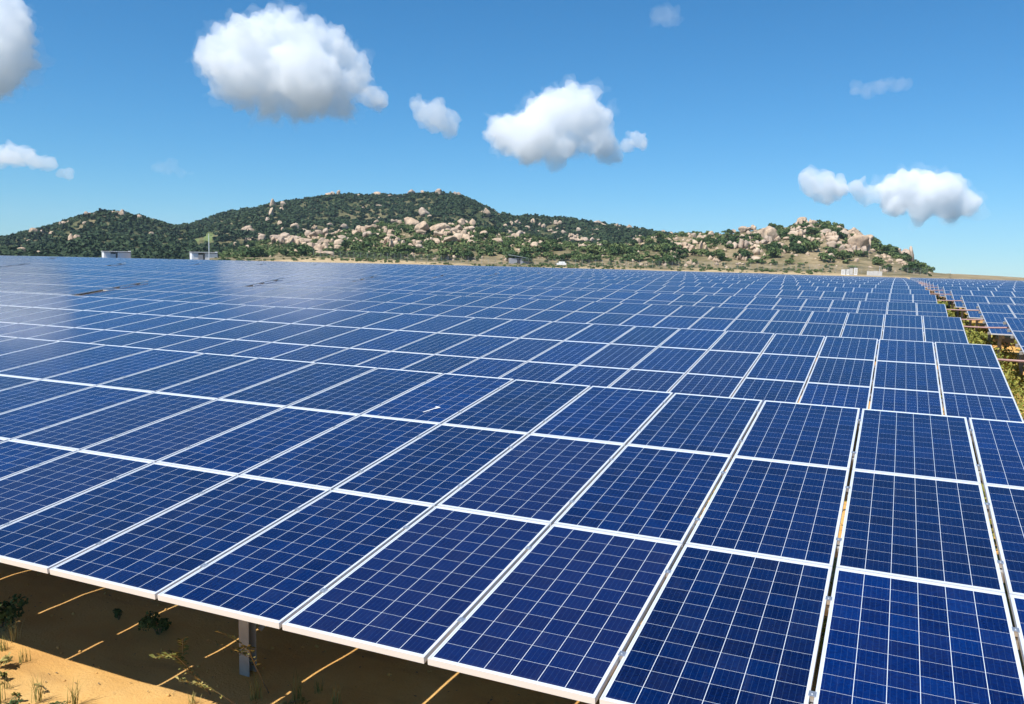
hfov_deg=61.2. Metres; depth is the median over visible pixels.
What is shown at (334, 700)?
grass tuft
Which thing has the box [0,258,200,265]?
solar table
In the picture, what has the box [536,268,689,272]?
solar table
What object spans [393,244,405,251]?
bush
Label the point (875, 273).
block wall
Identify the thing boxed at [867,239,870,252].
boulder
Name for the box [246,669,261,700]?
grass tuft
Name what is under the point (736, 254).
bush
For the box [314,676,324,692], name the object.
grass tuft
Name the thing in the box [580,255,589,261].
bush
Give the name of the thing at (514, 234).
boulder
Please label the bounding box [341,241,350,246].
bush
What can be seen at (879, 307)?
solar table
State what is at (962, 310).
conduit pipe
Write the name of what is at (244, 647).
plant
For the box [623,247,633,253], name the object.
bush
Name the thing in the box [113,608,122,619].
shrub
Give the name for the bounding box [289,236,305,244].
boulder
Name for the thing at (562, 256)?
bush
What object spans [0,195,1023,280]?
hills
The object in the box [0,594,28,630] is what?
shrub
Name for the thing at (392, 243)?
boulder
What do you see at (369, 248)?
bush
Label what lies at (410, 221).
boulder
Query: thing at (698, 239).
bush
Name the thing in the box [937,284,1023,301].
solar table
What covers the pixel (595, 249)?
bush
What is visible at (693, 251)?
bush
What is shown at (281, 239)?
boulder
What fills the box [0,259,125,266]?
solar table
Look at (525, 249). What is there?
bush
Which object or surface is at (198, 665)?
pebbles
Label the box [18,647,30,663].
grass tuft
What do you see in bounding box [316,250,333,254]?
boulder
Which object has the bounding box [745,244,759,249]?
boulder
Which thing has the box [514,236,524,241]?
bush
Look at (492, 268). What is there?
solar table
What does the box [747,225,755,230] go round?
boulder
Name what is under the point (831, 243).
boulder
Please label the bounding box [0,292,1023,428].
solar table
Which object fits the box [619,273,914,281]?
solar table
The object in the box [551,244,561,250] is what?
bush
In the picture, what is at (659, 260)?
bush
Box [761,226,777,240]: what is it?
boulder
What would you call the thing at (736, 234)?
bush
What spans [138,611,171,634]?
shrub
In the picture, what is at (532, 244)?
boulder
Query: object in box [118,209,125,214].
boulder
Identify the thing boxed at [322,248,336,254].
bush
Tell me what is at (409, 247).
bush
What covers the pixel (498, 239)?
boulder
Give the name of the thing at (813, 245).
bush
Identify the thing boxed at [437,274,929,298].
solar table
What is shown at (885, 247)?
bush
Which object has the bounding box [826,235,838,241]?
boulder
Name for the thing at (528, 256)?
bush
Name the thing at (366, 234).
boulder
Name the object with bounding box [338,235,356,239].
boulder
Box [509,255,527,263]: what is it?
shed
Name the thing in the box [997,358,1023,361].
conduit pipe
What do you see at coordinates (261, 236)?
boulder
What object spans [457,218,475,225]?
boulder
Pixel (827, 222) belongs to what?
bush
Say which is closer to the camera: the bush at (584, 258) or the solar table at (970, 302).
the solar table at (970, 302)
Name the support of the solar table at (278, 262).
on the ground
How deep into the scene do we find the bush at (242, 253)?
318.46 m
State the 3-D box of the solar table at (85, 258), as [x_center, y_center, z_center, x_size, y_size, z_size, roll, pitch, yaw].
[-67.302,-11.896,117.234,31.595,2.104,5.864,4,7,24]
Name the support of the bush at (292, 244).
on the hills
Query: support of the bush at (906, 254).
on the hills
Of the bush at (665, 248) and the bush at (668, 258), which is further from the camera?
the bush at (665, 248)
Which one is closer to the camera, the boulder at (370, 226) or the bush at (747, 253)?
the bush at (747, 253)
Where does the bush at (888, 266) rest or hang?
on the hills
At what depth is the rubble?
334.80 m
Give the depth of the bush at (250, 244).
427.84 m
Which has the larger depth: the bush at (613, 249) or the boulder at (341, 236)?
the boulder at (341, 236)
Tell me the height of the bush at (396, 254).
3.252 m
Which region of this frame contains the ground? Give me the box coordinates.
[0,286,1023,703]
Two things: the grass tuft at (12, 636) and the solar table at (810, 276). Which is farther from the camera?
the solar table at (810, 276)
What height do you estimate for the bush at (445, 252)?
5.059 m
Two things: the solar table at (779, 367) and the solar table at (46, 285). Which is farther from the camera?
the solar table at (46, 285)
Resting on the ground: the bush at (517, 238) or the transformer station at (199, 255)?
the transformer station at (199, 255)
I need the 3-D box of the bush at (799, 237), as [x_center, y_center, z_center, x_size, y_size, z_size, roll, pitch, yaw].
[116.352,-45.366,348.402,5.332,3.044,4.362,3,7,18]
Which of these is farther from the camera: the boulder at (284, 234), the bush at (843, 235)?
the boulder at (284, 234)
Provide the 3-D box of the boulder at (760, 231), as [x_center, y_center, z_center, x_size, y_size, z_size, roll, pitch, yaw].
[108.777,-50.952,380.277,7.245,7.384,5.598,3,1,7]
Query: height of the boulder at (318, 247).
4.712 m
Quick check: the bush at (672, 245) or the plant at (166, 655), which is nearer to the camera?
the plant at (166, 655)
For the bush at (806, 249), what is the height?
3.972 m
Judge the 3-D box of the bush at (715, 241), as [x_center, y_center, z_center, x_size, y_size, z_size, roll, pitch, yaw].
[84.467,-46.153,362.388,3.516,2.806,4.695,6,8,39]
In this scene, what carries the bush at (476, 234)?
on the hills
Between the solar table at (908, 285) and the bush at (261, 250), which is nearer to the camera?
the solar table at (908, 285)
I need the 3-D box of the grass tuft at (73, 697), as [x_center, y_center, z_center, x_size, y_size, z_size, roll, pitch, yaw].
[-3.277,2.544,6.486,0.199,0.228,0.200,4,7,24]
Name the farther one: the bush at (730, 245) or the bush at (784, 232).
the bush at (784, 232)
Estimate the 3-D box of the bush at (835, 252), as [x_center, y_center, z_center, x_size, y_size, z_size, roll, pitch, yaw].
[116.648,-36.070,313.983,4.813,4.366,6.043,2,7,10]
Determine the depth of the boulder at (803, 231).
370.09 m
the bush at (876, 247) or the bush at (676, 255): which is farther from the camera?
the bush at (876, 247)
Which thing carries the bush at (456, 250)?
on the hills
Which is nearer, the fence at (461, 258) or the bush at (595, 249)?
the fence at (461, 258)
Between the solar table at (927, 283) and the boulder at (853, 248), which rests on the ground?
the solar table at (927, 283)
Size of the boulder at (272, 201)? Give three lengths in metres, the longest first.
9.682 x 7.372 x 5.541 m
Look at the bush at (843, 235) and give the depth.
366.82 m
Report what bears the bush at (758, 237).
on the hills
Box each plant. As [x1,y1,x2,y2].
[0,652,13,665]
[0,671,7,677]
[5,694,23,703]
[11,692,21,697]
[48,701,66,703]
[149,635,210,694]
[175,666,235,703]
[208,631,269,692]
[287,697,310,703]
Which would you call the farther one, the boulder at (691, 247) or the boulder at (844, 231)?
the boulder at (844, 231)
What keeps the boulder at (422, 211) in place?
on the hills
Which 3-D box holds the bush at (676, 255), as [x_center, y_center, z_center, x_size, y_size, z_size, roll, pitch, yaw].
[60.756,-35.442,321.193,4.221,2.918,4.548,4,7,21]
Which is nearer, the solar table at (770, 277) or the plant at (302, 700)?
the plant at (302, 700)
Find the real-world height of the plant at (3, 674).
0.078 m
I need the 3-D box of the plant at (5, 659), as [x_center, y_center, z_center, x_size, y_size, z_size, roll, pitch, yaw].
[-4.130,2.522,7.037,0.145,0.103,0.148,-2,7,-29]
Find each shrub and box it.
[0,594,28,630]
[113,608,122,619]
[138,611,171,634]
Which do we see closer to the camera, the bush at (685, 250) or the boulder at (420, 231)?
the bush at (685, 250)
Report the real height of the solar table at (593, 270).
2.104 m
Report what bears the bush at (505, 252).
on the hills
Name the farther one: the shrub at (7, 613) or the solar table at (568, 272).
the solar table at (568, 272)
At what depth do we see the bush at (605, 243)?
410.15 m
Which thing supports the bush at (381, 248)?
on the hills
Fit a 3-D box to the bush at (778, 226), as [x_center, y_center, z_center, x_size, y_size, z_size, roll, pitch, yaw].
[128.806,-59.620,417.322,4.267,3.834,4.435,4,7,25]
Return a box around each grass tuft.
[0,636,7,651]
[0,678,6,703]
[3,678,14,688]
[4,618,24,642]
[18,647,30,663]
[30,673,46,702]
[66,677,86,703]
[188,695,200,703]
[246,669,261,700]
[288,667,304,699]
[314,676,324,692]
[331,683,343,703]
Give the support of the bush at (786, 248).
on the hills
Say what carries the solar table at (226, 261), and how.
on the ground
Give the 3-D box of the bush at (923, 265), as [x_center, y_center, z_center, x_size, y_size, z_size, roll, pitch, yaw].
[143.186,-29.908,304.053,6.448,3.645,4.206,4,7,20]
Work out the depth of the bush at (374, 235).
360.03 m
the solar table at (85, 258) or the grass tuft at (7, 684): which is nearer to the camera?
the grass tuft at (7, 684)
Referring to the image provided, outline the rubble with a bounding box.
[224,211,930,273]
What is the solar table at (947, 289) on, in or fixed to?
on the ground
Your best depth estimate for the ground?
7.24 m
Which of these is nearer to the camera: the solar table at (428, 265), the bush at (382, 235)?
the solar table at (428, 265)
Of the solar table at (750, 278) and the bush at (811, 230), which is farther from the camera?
the bush at (811, 230)
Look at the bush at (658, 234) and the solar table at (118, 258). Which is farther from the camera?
the bush at (658, 234)
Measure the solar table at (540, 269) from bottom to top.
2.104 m
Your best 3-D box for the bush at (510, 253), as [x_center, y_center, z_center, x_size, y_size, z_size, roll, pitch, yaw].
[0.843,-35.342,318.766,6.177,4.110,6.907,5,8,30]
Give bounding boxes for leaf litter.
[31,583,528,703]
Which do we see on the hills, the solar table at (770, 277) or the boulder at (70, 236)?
the boulder at (70, 236)
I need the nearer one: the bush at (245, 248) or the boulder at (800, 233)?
the boulder at (800, 233)
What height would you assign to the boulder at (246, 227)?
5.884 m
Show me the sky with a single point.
(900, 123)
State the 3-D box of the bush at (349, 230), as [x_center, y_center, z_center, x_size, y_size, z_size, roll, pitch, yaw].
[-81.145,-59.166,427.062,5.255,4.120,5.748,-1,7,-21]
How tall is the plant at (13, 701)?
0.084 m
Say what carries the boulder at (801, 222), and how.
on the hills
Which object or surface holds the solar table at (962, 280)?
on the ground
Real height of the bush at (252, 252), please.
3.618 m
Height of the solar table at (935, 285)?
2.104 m
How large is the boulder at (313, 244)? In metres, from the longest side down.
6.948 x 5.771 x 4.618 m
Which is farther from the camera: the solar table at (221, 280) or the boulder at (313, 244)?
the boulder at (313, 244)
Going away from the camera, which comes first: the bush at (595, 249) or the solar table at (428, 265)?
the solar table at (428, 265)
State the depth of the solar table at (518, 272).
84.16 m
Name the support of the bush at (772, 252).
on the hills
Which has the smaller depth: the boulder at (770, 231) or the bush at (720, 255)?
the bush at (720, 255)
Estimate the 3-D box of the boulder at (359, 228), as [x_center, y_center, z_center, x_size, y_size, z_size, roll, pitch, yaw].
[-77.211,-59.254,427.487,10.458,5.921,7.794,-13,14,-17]
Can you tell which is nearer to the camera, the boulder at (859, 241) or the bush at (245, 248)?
the boulder at (859, 241)
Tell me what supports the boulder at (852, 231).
on the hills
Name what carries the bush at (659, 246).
on the hills
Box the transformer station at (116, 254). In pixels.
[102,251,130,257]
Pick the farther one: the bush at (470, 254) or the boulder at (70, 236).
the boulder at (70, 236)
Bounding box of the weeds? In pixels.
[632,294,1023,660]
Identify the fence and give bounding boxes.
[313,250,615,266]
[621,260,926,274]
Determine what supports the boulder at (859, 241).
on the hills
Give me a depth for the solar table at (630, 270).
161.07 m
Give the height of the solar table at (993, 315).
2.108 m
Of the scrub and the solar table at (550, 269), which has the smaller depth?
the solar table at (550, 269)
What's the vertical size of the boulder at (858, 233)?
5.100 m
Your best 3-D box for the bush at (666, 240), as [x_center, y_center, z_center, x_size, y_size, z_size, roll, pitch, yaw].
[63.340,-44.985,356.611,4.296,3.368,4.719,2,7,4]
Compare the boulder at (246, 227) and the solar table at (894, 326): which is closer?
the solar table at (894, 326)
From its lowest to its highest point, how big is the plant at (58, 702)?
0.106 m
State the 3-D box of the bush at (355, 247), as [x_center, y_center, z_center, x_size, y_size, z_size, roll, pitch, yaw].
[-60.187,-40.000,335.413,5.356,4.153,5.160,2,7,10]
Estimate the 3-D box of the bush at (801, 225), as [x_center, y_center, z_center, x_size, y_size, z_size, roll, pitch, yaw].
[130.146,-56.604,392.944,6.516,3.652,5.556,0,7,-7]
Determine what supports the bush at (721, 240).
on the hills
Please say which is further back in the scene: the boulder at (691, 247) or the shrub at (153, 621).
the boulder at (691, 247)
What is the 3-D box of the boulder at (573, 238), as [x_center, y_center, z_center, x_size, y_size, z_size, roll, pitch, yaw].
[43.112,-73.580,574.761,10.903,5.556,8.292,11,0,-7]
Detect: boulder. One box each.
[68,234,80,239]
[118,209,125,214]
[241,225,251,230]
[258,234,265,240]
[270,198,275,205]
[270,232,299,239]
[278,236,289,243]
[285,237,311,244]
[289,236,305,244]
[304,228,328,237]
[311,242,328,247]
[314,243,327,250]
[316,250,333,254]
[334,239,342,244]
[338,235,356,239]
[345,225,365,233]
[363,231,371,237]
[364,224,381,229]
[383,228,394,233]
[384,236,400,243]
[389,239,405,246]
[404,217,419,225]
[414,221,451,233]
[416,229,425,233]
[418,207,429,216]
[433,233,469,243]
[434,231,447,236]
[435,226,449,231]
[455,225,474,230]
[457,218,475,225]
[460,229,475,236]
[483,208,490,216]
[492,238,502,242]
[508,233,520,239]
[530,242,537,246]
[570,237,584,240]
[675,242,694,249]
[698,241,706,249]
[726,239,749,248]
[737,254,747,260]
[738,226,748,232]
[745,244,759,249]
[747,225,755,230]
[750,228,763,238]
[753,247,759,254]
[755,235,771,243]
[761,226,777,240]
[792,227,805,234]
[794,219,812,224]
[796,231,810,239]
[819,229,848,237]
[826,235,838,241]
[826,237,837,241]
[827,241,836,247]
[845,228,859,233]
[847,232,861,237]
[847,234,868,248]
[849,245,863,254]
[857,246,867,256]
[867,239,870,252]
[901,246,914,261]
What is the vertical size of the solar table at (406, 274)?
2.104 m
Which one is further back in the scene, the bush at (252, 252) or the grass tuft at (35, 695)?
the bush at (252, 252)
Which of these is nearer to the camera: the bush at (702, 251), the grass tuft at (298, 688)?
the grass tuft at (298, 688)
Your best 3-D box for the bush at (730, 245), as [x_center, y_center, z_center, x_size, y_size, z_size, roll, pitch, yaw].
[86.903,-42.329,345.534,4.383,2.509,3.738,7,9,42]
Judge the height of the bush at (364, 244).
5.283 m
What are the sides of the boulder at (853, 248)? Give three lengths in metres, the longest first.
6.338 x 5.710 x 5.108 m
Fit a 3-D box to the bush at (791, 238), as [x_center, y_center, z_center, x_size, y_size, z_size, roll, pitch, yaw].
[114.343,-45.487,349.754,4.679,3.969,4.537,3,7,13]
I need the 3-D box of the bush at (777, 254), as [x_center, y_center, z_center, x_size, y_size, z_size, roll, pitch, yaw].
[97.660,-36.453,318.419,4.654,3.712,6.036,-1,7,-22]
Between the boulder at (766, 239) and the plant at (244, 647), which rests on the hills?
the boulder at (766, 239)
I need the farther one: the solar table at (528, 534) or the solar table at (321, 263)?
the solar table at (321, 263)
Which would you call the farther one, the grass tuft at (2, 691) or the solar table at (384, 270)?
the solar table at (384, 270)
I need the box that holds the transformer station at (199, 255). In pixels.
[190,252,217,259]
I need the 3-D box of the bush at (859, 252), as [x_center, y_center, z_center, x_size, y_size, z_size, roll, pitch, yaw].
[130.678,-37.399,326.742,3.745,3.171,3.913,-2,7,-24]
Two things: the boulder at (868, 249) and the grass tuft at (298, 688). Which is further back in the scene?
the boulder at (868, 249)
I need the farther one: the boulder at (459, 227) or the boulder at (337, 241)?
the boulder at (459, 227)
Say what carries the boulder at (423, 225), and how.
on the hills
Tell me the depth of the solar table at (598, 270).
134.37 m
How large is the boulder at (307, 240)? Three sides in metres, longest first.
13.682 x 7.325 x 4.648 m
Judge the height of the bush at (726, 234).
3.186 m
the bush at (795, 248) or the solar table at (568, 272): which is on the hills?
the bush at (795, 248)
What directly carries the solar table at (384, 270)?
on the ground
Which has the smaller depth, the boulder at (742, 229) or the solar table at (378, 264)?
the solar table at (378, 264)
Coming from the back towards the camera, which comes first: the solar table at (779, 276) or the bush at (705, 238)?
the bush at (705, 238)
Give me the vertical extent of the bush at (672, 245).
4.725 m
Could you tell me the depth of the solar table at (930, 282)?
80.95 m
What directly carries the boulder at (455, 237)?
on the hills
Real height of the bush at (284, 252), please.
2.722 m
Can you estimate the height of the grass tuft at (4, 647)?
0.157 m
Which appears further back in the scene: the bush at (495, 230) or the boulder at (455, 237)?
the bush at (495, 230)
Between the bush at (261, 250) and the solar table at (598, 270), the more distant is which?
the bush at (261, 250)
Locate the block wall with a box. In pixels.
[867,271,881,275]
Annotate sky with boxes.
[0,0,1023,277]
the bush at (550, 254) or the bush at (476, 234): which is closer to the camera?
the bush at (550, 254)
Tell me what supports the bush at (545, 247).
on the hills
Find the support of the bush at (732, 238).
on the hills
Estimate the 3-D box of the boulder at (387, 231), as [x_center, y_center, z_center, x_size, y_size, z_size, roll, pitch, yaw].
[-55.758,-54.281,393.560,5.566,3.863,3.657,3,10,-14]
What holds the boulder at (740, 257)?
on the hills
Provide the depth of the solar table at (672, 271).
176.07 m
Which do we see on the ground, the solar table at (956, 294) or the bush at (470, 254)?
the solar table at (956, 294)
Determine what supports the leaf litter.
on the ground
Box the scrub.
[215,220,934,275]
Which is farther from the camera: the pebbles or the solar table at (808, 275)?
the solar table at (808, 275)
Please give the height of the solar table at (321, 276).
2.107 m
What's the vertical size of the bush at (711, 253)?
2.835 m
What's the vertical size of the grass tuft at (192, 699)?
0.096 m
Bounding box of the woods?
[0,191,691,258]
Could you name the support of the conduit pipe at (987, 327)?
attached to the solar table at (1016, 327)
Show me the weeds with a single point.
(979, 336)
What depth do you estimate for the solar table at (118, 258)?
124.80 m
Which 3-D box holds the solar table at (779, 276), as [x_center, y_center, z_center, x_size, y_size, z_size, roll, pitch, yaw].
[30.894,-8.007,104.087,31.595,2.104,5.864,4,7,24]
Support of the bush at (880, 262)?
on the hills
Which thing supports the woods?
on the hills
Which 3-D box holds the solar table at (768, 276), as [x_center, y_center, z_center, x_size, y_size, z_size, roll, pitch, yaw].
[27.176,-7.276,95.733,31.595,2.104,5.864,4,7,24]
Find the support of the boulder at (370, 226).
on the hills
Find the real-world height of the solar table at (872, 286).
2.108 m
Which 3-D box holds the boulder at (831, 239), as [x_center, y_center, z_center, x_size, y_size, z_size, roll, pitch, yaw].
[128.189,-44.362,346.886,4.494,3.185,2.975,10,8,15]
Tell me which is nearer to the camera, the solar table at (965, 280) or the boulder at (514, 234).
the solar table at (965, 280)
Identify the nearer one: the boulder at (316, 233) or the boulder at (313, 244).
the boulder at (313, 244)
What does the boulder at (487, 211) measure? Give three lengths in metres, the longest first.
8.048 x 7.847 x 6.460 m
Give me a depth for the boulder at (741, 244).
344.51 m
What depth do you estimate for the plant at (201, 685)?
6.36 m
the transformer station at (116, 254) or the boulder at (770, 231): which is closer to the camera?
the transformer station at (116, 254)
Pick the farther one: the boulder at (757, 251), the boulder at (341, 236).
the boulder at (341, 236)
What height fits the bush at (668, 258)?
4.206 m
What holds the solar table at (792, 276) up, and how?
on the ground
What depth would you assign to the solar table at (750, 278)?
80.34 m
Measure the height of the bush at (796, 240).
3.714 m
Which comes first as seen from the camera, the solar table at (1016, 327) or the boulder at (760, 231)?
the solar table at (1016, 327)
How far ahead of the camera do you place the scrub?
334.71 m
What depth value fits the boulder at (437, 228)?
387.54 m
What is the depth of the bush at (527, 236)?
406.76 m
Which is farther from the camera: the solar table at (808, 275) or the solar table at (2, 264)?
the solar table at (808, 275)
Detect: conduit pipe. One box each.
[946,309,979,310]
[963,326,1008,328]
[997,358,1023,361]
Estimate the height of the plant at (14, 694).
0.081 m
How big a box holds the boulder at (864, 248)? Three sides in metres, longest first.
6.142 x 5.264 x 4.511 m
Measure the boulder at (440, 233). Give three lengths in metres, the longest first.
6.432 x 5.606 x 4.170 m
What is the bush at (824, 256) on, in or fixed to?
on the hills
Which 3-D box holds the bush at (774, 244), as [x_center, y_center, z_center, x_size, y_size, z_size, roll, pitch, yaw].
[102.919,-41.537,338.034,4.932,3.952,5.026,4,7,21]
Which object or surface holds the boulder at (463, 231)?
on the hills
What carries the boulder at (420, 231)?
on the hills
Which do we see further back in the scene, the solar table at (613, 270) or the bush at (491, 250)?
the bush at (491, 250)
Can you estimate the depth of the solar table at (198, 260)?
130.56 m
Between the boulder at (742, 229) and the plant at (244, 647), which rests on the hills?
the boulder at (742, 229)
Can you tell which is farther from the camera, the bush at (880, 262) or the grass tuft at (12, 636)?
the bush at (880, 262)
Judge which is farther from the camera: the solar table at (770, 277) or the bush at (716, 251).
the bush at (716, 251)
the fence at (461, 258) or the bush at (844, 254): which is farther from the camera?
the bush at (844, 254)
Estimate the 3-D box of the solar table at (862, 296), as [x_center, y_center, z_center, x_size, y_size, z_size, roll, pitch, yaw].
[4.859,-2.460,45.658,31.596,2.109,5.864,4,7,24]
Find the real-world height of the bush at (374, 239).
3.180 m
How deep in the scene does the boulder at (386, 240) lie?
348.25 m
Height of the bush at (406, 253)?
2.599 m
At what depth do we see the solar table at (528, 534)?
6.73 m
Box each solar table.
[0,256,54,258]
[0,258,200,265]
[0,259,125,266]
[0,262,27,266]
[0,267,282,294]
[0,275,147,295]
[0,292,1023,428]
[0,336,1023,703]
[6,263,375,286]
[33,256,117,258]
[34,256,170,259]
[52,258,264,264]
[79,283,968,357]
[114,264,445,286]
[125,259,314,264]
[171,259,216,260]
[187,260,359,264]
[192,263,498,277]
[238,261,398,265]
[251,279,947,332]
[259,261,427,265]
[261,264,540,275]
[317,264,574,273]
[346,263,478,266]
[357,276,936,312]
[364,265,600,273]
[421,266,624,272]
[433,266,645,272]
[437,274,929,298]
[483,267,662,272]
[489,267,677,272]
[493,273,924,293]
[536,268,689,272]
[540,273,921,288]
[549,268,704,273]
[573,272,918,283]
[596,269,730,273]
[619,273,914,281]
[627,272,908,280]
[664,273,912,280]
[674,273,908,279]
[704,273,892,278]
[715,273,898,278]
[732,273,906,278]
[918,279,1012,283]
[920,279,1023,283]
[924,280,1014,289]
[926,280,1023,294]
[929,281,1023,294]
[932,282,1023,299]
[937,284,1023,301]
[942,286,1023,314]
[950,290,1023,318]
[960,295,1023,331]
[976,303,1023,355]
[1003,317,1023,387]
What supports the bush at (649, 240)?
on the hills
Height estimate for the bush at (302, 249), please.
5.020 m
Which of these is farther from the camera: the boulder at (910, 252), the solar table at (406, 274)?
the boulder at (910, 252)
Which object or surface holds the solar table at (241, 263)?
on the ground
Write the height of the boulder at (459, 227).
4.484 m
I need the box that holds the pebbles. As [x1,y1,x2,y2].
[0,573,570,703]
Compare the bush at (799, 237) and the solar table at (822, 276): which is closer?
the solar table at (822, 276)
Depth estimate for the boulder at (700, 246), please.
342.18 m
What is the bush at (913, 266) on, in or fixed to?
on the hills
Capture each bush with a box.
[238,246,249,250]
[239,250,246,255]
[245,241,255,247]
[245,249,260,256]
[250,247,264,256]
[280,249,288,254]
[287,242,296,247]
[296,244,314,256]
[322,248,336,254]
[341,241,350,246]
[342,228,351,233]
[350,244,362,250]
[359,241,372,249]
[364,246,376,251]
[366,233,378,239]
[367,237,380,241]
[374,246,390,256]
[379,232,386,237]
[389,251,402,257]
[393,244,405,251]
[402,251,409,255]
[403,245,416,251]
[437,247,451,257]
[449,247,463,256]
[461,250,474,258]
[469,231,479,236]
[485,247,495,254]
[490,228,500,234]
[502,248,512,256]
[505,251,517,258]
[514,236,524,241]
[516,251,532,261]
[520,233,531,238]
[520,246,534,253]
[535,244,550,252]
[544,251,553,258]
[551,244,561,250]
[558,253,569,260]
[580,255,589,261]
[586,244,603,254]
[598,241,609,245]
[609,245,620,254]
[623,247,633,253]
[645,238,653,243]
[654,231,664,237]
[654,258,664,264]
[656,242,667,250]
[660,239,670,243]
[662,245,670,251]
[663,254,678,264]
[667,242,682,250]
[671,253,680,259]
[676,248,688,254]
[689,248,699,255]
[695,237,703,243]
[697,249,708,254]
[703,236,712,243]
[706,251,714,256]
[709,239,717,244]
[713,249,724,253]
[715,252,725,260]
[717,237,728,243]
[722,232,732,237]
[724,243,733,247]
[725,236,738,242]
[732,252,743,257]
[733,231,739,236]
[744,250,753,257]
[754,235,763,240]
[765,247,781,256]
[770,241,780,248]
[775,224,783,229]
[775,249,783,257]
[780,231,789,238]
[781,245,792,252]
[789,235,798,241]
[790,243,804,252]
[791,223,804,228]
[792,238,802,242]
[794,235,807,239]
[794,243,808,252]
[804,239,820,251]
[806,228,817,233]
[818,252,835,261]
[821,220,831,224]
[827,247,839,257]
[837,232,847,238]
[838,250,853,259]
[853,249,863,255]
[870,245,880,251]
[872,259,886,265]
[881,245,890,250]
[882,264,892,271]
[895,255,906,259]
[896,252,909,260]
[903,262,921,272]
[915,262,928,269]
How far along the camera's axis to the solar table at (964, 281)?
97.74 m
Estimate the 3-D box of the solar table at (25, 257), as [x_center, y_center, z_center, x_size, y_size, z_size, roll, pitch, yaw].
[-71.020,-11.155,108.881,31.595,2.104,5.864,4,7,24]

